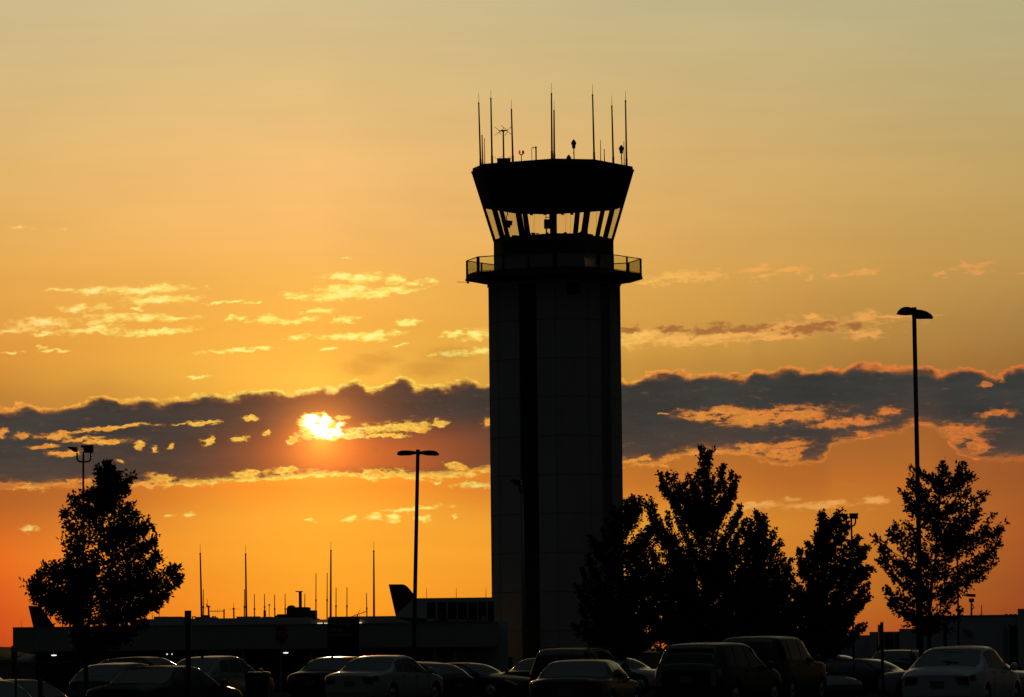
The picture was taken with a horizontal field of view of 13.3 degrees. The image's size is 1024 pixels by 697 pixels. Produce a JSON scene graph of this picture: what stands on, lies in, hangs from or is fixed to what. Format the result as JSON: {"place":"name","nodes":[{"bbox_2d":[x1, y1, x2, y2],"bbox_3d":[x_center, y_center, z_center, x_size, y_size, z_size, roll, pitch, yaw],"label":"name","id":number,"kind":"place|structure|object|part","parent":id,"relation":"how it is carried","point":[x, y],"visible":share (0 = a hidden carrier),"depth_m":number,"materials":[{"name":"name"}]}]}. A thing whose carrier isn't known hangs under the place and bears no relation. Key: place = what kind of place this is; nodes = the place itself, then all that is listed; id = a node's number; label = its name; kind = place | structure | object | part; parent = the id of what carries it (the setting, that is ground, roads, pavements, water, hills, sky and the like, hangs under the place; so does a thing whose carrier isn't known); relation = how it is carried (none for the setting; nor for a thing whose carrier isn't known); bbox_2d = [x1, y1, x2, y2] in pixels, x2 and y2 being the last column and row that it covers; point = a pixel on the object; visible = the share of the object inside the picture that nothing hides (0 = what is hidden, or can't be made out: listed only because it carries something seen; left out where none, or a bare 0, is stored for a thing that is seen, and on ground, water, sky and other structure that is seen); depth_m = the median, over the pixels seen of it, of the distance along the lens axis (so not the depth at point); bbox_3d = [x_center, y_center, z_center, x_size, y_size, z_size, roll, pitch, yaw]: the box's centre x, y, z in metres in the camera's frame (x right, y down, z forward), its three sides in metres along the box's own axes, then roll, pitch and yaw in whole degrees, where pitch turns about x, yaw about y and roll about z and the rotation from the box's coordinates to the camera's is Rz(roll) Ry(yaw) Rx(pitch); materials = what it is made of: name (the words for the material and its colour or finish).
{"place":"outdoors","nodes":[
{"label":"outdoors","id":0,"kind":"place"},
{"bbox_2d":[38,679,42,696],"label":"bollard","id":1,"kind":"object","parent":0,"point":[40,687],"visible":1,"depth_m":83.73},
{"bbox_2d":[245,672,269,696],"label":"litter bin","id":2,"kind":"object","parent":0,"point":[257,684],"visible":1,"depth_m":93.47,"materials":[{"name":"plastic"}]},
{"bbox_2d":[0,652,886,696],"bbox_3d":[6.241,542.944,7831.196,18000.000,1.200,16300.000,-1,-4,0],"label":"ground","id":3,"kind":"structure","parent":0,"point":[650,659],"depth_m":887.09,"materials":[{"name":"black asphalt"}]},
{"bbox_2d":[14,649,16,696],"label":"sign post","id":4,"kind":"object","parent":3,"relation":"on","point":[15,653],"visible":1,"depth_m":87.76,"materials":[{"name":"black metal"}]},
{"bbox_2d":[10,606,54,668],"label":"airliner","id":5,"kind":"object","parent":3,"relation":"on","point":[38,619],"visible":0.05,"depth_m":359.18,"materials":[{"name":"paint"}]},
{"bbox_2d":[1,679,78,696],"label":"parked car","id":6,"kind":"object","parent":3,"relation":"on","point":[29,687],"visible":0.54,"depth_m":97.36,"materials":[{"name":"black paint"}]},
{"bbox_2d":[68,445,93,668],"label":"floodlight post","id":7,"kind":"object","parent":3,"relation":"on","point":[88,449],"visible":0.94,"depth_m":205.02,"materials":[{"name":"metal"}]},
{"bbox_2d":[19,457,184,696],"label":"parking lot tree","id":8,"kind":"object","parent":3,"relation":"on","point":[72,602],"visible":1,"depth_m":111.55,"materials":[{"name":"black plant"}]},
{"bbox_2d":[69,663,147,696],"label":"parked car","id":9,"kind":"object","parent":3,"relation":"on","point":[103,674],"visible":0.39,"depth_m":130.54,"materials":[{"name":"paint"}]},
{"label":"rear window","id":10,"kind":"part","parent":9,"relation":"part of","materials":[{"name":"black glass"}]},
{"bbox_2d":[99,657,175,665],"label":"parked car","id":11,"kind":"object","parent":3,"relation":"on","point":[153,661],"visible":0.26,"depth_m":142.54,"materials":[{"name":"black paint"}]},
{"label":"side window","id":12,"kind":"part","parent":11,"relation":"part of","materials":[{"name":"black glass"}]},
{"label":"side window","id":13,"kind":"part","parent":11,"relation":"part of","materials":[{"name":"black glass"}]},
{"bbox_2d":[86,665,242,696],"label":"parked car","id":14,"kind":"object","parent":3,"relation":"on","point":[159,681],"visible":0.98,"depth_m":100.45,"materials":[{"name":"black paint"}]},
{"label":"rear window","id":15,"kind":"part","parent":14,"relation":"part of","materials":[{"name":"black glass"}]},
{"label":"side window","id":16,"kind":"part","parent":14,"relation":"part of","materials":[{"name":"black glass"}]},
{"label":"side window","id":17,"kind":"part","parent":14,"relation":"part of","materials":[{"name":"black glass"}]},
{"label":"side window","id":18,"kind":"part","parent":14,"relation":"part of","materials":[{"name":"black glass"}]},
{"bbox_2d":[185,610,190,696],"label":"square post","id":19,"kind":"object","parent":3,"relation":"on","point":[188,647],"visible":1,"depth_m":91.74,"materials":[{"name":"black metal"}]},
{"bbox_2d":[176,651,273,696],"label":"parked car","id":20,"kind":"object","parent":3,"relation":"on","point":[232,670],"visible":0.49,"depth_m":134.15,"materials":[{"name":"grey paint"}]},
{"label":"rear window","id":21,"kind":"part","parent":20,"relation":"part of","materials":[{"name":"black glass"}]},
{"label":"side window","id":22,"kind":"part","parent":20,"relation":"part of","materials":[{"name":"black glass"}]},
{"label":"side window","id":23,"kind":"part","parent":20,"relation":"part of","materials":[{"name":"black glass"}]},
{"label":"side window","id":24,"kind":"part","parent":20,"relation":"part of","materials":[{"name":"black glass"}]},
{"bbox_2d":[11,545,511,694],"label":"terminal building","id":25,"kind":"structure","parent":3,"relation":"on","point":[456,630],"depth_m":286.31,"materials":[{"name":"paint"}]},
{"bbox_2d":[275,625,287,695],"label":"stop sign","id":26,"kind":"object","parent":3,"relation":"on","point":[281,637],"visible":1,"depth_m":164.60,"materials":[{"name":"metal"}]},
{"bbox_2d":[287,652,357,696],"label":"parked car","id":27,"kind":"object","parent":3,"relation":"on","point":[307,680],"visible":0.45,"depth_m":134.52,"materials":[{"name":"black paint"}]},
{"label":"rear window","id":28,"kind":"part","parent":27,"relation":"part of","materials":[{"name":"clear glass"}]},
{"bbox_2d":[328,617,359,656],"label":"direction sign","id":29,"kind":"object","parent":3,"relation":"on","point":[343,637],"visible":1,"depth_m":167.65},
{"bbox_2d":[325,655,443,696],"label":"parked car","id":30,"kind":"object","parent":3,"relation":"on","point":[386,676],"visible":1,"depth_m":124.24,"materials":[{"name":"silver paint"}]},
{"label":"rear window","id":31,"kind":"part","parent":30,"relation":"part of","materials":[{"name":"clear glass"}]},
{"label":"side window","id":32,"kind":"part","parent":30,"relation":"part of","materials":[{"name":"black glass"}]},
{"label":"side window","id":33,"kind":"part","parent":30,"relation":"part of","materials":[{"name":"black glass"}]},
{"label":"side window","id":34,"kind":"part","parent":30,"relation":"part of","materials":[{"name":"black glass"}]},
{"bbox_2d":[389,584,412,614],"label":"airliner","id":35,"kind":"object","parent":3,"relation":"on","point":[402,596],"visible":0.02,"depth_m":334.35,"materials":[{"name":"paint"}]},
{"bbox_2d":[397,449,438,660],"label":"parking lamp","id":36,"kind":"object","parent":3,"relation":"on","point":[417,452],"visible":0.75,"depth_m":144.87,"materials":[{"name":"metal"}]},
{"bbox_2d":[417,662,475,696],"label":"parked car","id":37,"kind":"object","parent":3,"relation":"on","point":[458,682],"visible":0.27,"depth_m":130.08,"materials":[{"name":"black paint"}]},
{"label":"rear window","id":38,"kind":"part","parent":37,"relation":"part of","materials":[{"name":"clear glass"}]},
{"bbox_2d":[448,662,529,696],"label":"parked car","id":39,"kind":"object","parent":3,"relation":"on","point":[491,681],"visible":0.49,"depth_m":132.70,"materials":[{"name":"black paint"}]},
{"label":"side window","id":40,"kind":"part","parent":39,"relation":"part of","materials":[{"name":"black glass"}]},
{"bbox_2d":[503,658,534,696],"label":"parked car","id":41,"kind":"object","parent":3,"relation":"on","point":[523,668],"visible":0.15,"depth_m":142.29,"materials":[{"name":"black paint"}]},
{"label":"rear window","id":42,"kind":"part","parent":41,"relation":"part of","materials":[{"name":"black glass"}]},
{"bbox_2d":[510,479,529,659],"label":"floodlight post","id":43,"kind":"object","parent":3,"relation":"on","point":[523,481],"visible":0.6,"depth_m":189.79,"materials":[{"name":"metal"}]},
{"bbox_2d":[465,83,642,667],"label":"control tower","id":44,"kind":"structure","parent":3,"relation":"on","point":[555,393],"depth_m":297.11,"materials":[{"name":"concrete"}]},
{"bbox_2d":[530,646,631,681],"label":"parked suv","id":45,"kind":"object","parent":3,"relation":"on","point":[545,657],"visible":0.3,"depth_m":123.73,"materials":[{"name":"black paint"}]},
{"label":"rear window","id":46,"kind":"part","parent":45,"relation":"part of","materials":[{"name":"black glass"}]},
{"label":"side window","id":47,"kind":"part","parent":45,"relation":"part of","materials":[{"name":"black glass"}]},
{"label":"side window","id":48,"kind":"part","parent":45,"relation":"part of","materials":[{"name":"black glass"}]},
{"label":"side window","id":49,"kind":"part","parent":45,"relation":"part of","materials":[{"name":"black glass"}]},
{"bbox_2d":[529,659,640,696],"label":"parked car","id":50,"kind":"object","parent":3,"relation":"on","point":[587,678],"visible":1,"depth_m":94.52,"materials":[{"name":"paint"}]},
{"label":"rear window","id":51,"kind":"part","parent":50,"relation":"part of","materials":[{"name":"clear glass"}]},
{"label":"side window","id":52,"kind":"part","parent":50,"relation":"part of","materials":[{"name":"black glass"}]},
{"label":"side window","id":53,"kind":"part","parent":50,"relation":"part of","materials":[{"name":"black glass"}]},
{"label":"side window","id":54,"kind":"part","parent":50,"relation":"part of","materials":[{"name":"black glass"}]},
{"bbox_2d":[569,493,678,662],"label":"parking lot tree","id":55,"kind":"object","parent":3,"relation":"on","point":[629,615],"visible":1,"depth_m":140.50,"materials":[{"name":"black plant"}]},
{"bbox_2d":[617,658,656,694],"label":"parked car","id":56,"kind":"object","parent":3,"relation":"on","point":[645,680],"visible":0.19,"depth_m":150.51,"materials":[{"name":"white paint"}]},
{"bbox_2d":[643,444,763,653],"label":"parking lot tree","id":57,"kind":"object","parent":3,"relation":"on","point":[706,611],"visible":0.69,"depth_m":142.41,"materials":[{"name":"black plant"}]},
{"bbox_2d":[654,642,781,696],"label":"parked suv","id":58,"kind":"object","parent":3,"relation":"on","point":[713,669],"visible":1,"depth_m":105.63,"materials":[{"name":"green paint"}]},
{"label":"rear window","id":59,"kind":"part","parent":58,"relation":"part of","materials":[{"name":"black glass"}]},
{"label":"side window","id":60,"kind":"part","parent":58,"relation":"part of","materials":[{"name":"black glass"}]},
{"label":"side window","id":61,"kind":"part","parent":58,"relation":"part of","materials":[{"name":"black glass"}]},
{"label":"side window","id":62,"kind":"part","parent":58,"relation":"part of","materials":[{"name":"black glass"}]},
{"bbox_2d":[730,508,799,636],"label":"parking lot tree","id":63,"kind":"object","parent":3,"relation":"on","point":[762,615],"visible":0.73,"depth_m":137.58,"materials":[{"name":"black plant"}]},
{"bbox_2d":[723,636,826,696],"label":"parked suv","id":64,"kind":"object","parent":3,"relation":"on","point":[799,669],"visible":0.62,"depth_m":116.31,"materials":[{"name":"brown paint"}]},
{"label":"rear window","id":65,"kind":"part","parent":64,"relation":"part of","materials":[{"name":"black glass"}]},
{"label":"side window","id":66,"kind":"part","parent":64,"relation":"part of","materials":[{"name":"black glass"}]},
{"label":"side window","id":67,"kind":"part","parent":64,"relation":"part of","materials":[{"name":"black glass"}]},
{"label":"side window","id":68,"kind":"part","parent":64,"relation":"part of","materials":[{"name":"black glass"}]},
{"bbox_2d":[780,507,876,662],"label":"parking lot tree","id":69,"kind":"object","parent":3,"relation":"on","point":[823,631],"visible":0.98,"depth_m":135.45,"materials":[{"name":"black plant"}]},
{"bbox_2d":[825,670,862,696],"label":"parked car","id":70,"kind":"object","parent":3,"relation":"on","point":[843,686],"visible":0.2,"depth_m":123.28,"materials":[{"name":"paint"}]},
{"bbox_2d":[839,513,857,696],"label":"floodlight post","id":71,"kind":"object","parent":3,"relation":"on","point":[852,516],"visible":0.89,"depth_m":129.83,"materials":[{"name":"metal"}]},
{"bbox_2d":[822,655,880,695],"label":"parked car","id":72,"kind":"object","parent":3,"relation":"on","point":[849,657],"visible":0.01,"depth_m":141.28,"materials":[{"name":"black paint"}]},
{"bbox_2d":[824,659,908,696],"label":"parked car","id":73,"kind":"object","parent":3,"relation":"on","point":[866,673],"visible":0.28,"depth_m":128.28,"materials":[{"name":"blue paint"}]},
{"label":"side window","id":74,"kind":"part","parent":73,"relation":"part of","materials":[{"name":"black glass"}]},
{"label":"side window","id":75,"kind":"part","parent":73,"relation":"part of","materials":[{"name":"black glass"}]},
{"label":"side window","id":76,"kind":"part","parent":73,"relation":"part of","materials":[{"name":"black glass"}]},
{"bbox_2d":[878,622,884,696],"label":"parking sign","id":77,"kind":"object","parent":3,"relation":"on","point":[880,636],"visible":1,"depth_m":89.73,"materials":[{"name":"black metal"}]},
{"bbox_2d":[872,649,918,669],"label":"parked suv","id":78,"kind":"object","parent":3,"relation":"on","point":[902,659],"visible":0.23,"depth_m":159.56,"materials":[{"name":"black paint"}]},
{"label":"rear window","id":79,"kind":"part","parent":78,"relation":"part of","materials":[{"name":"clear glass"}]},
{"bbox_2d":[897,307,932,656],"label":"parking lamp","id":80,"kind":"object","parent":3,"relation":"on","point":[915,312],"visible":0.75,"depth_m":108.01,"materials":[{"name":"metal"}]},
{"bbox_2d":[839,593,1023,670],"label":"service building","id":81,"kind":"structure","parent":3,"relation":"on","point":[1002,636],"depth_m":254.47,"materials":[{"name":"grey"}]},
{"bbox_2d":[884,633,893,649],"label":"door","id":82,"kind":"structure","parent":81,"relation":"in","point":[888,636],"depth_m":255.36,"materials":[{"name":"black"}]},
{"bbox_2d":[895,634,898,649],"bbox_3d":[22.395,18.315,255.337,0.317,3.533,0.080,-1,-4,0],"label":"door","id":83,"kind":"structure","parent":81,"relation":"in","point":[896,635],"depth_m":255.36,"materials":[{"name":"black"}]},
{"bbox_2d":[943,625,946,645],"bbox_3d":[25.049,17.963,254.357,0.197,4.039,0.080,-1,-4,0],"label":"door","id":84,"kind":"structure","parent":81,"relation":"in","point":[945,636],"depth_m":254.43,"materials":[{"name":"black"}]},
{"bbox_2d":[1009,626,1017,663],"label":"door","id":85,"kind":"structure","parent":81,"relation":"in","point":[1013,629],"depth_m":254.37,"materials":[{"name":"black"}]},
{"bbox_2d":[869,456,1009,649],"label":"parking lot tree","id":86,"kind":"object","parent":3,"relation":"on","point":[952,539],"visible":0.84,"depth_m":119.80,"materials":[{"name":"black plant"}]},
{"bbox_2d":[877,664,1023,696],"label":"parked car","id":87,"kind":"object","parent":3,"relation":"on","point":[892,683],"visible":0.16,"depth_m":121.31,"materials":[{"name":"paint"}]},
{"bbox_2d":[956,560,959,645],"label":"utility post","id":88,"kind":"object","parent":3,"relation":"on","point":[958,619],"visible":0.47,"depth_m":239.49,"materials":[{"name":"metal"}]},
{"bbox_2d":[902,646,1021,696],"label":"parked car","id":89,"kind":"object","parent":3,"relation":"on","point":[964,671],"visible":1,"depth_m":99.11,"materials":[{"name":"white paint"}]},
{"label":"rear window","id":90,"kind":"part","parent":89,"relation":"part of","materials":[{"name":"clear glass"}]},
{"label":"side window","id":91,"kind":"part","parent":89,"relation":"part of","materials":[{"name":"black glass"}]},
{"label":"side window","id":92,"kind":"part","parent":89,"relation":"part of","materials":[{"name":"black glass"}]},
{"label":"side window","id":93,"kind":"part","parent":89,"relation":"part of","materials":[{"name":"black glass"}]},
{"bbox_2d":[0,0,1023,648],"label":"sky","id":94,"kind":"structure","parent":0,"point":[237,237],"materials":[{"name":"orange"}]}
]}

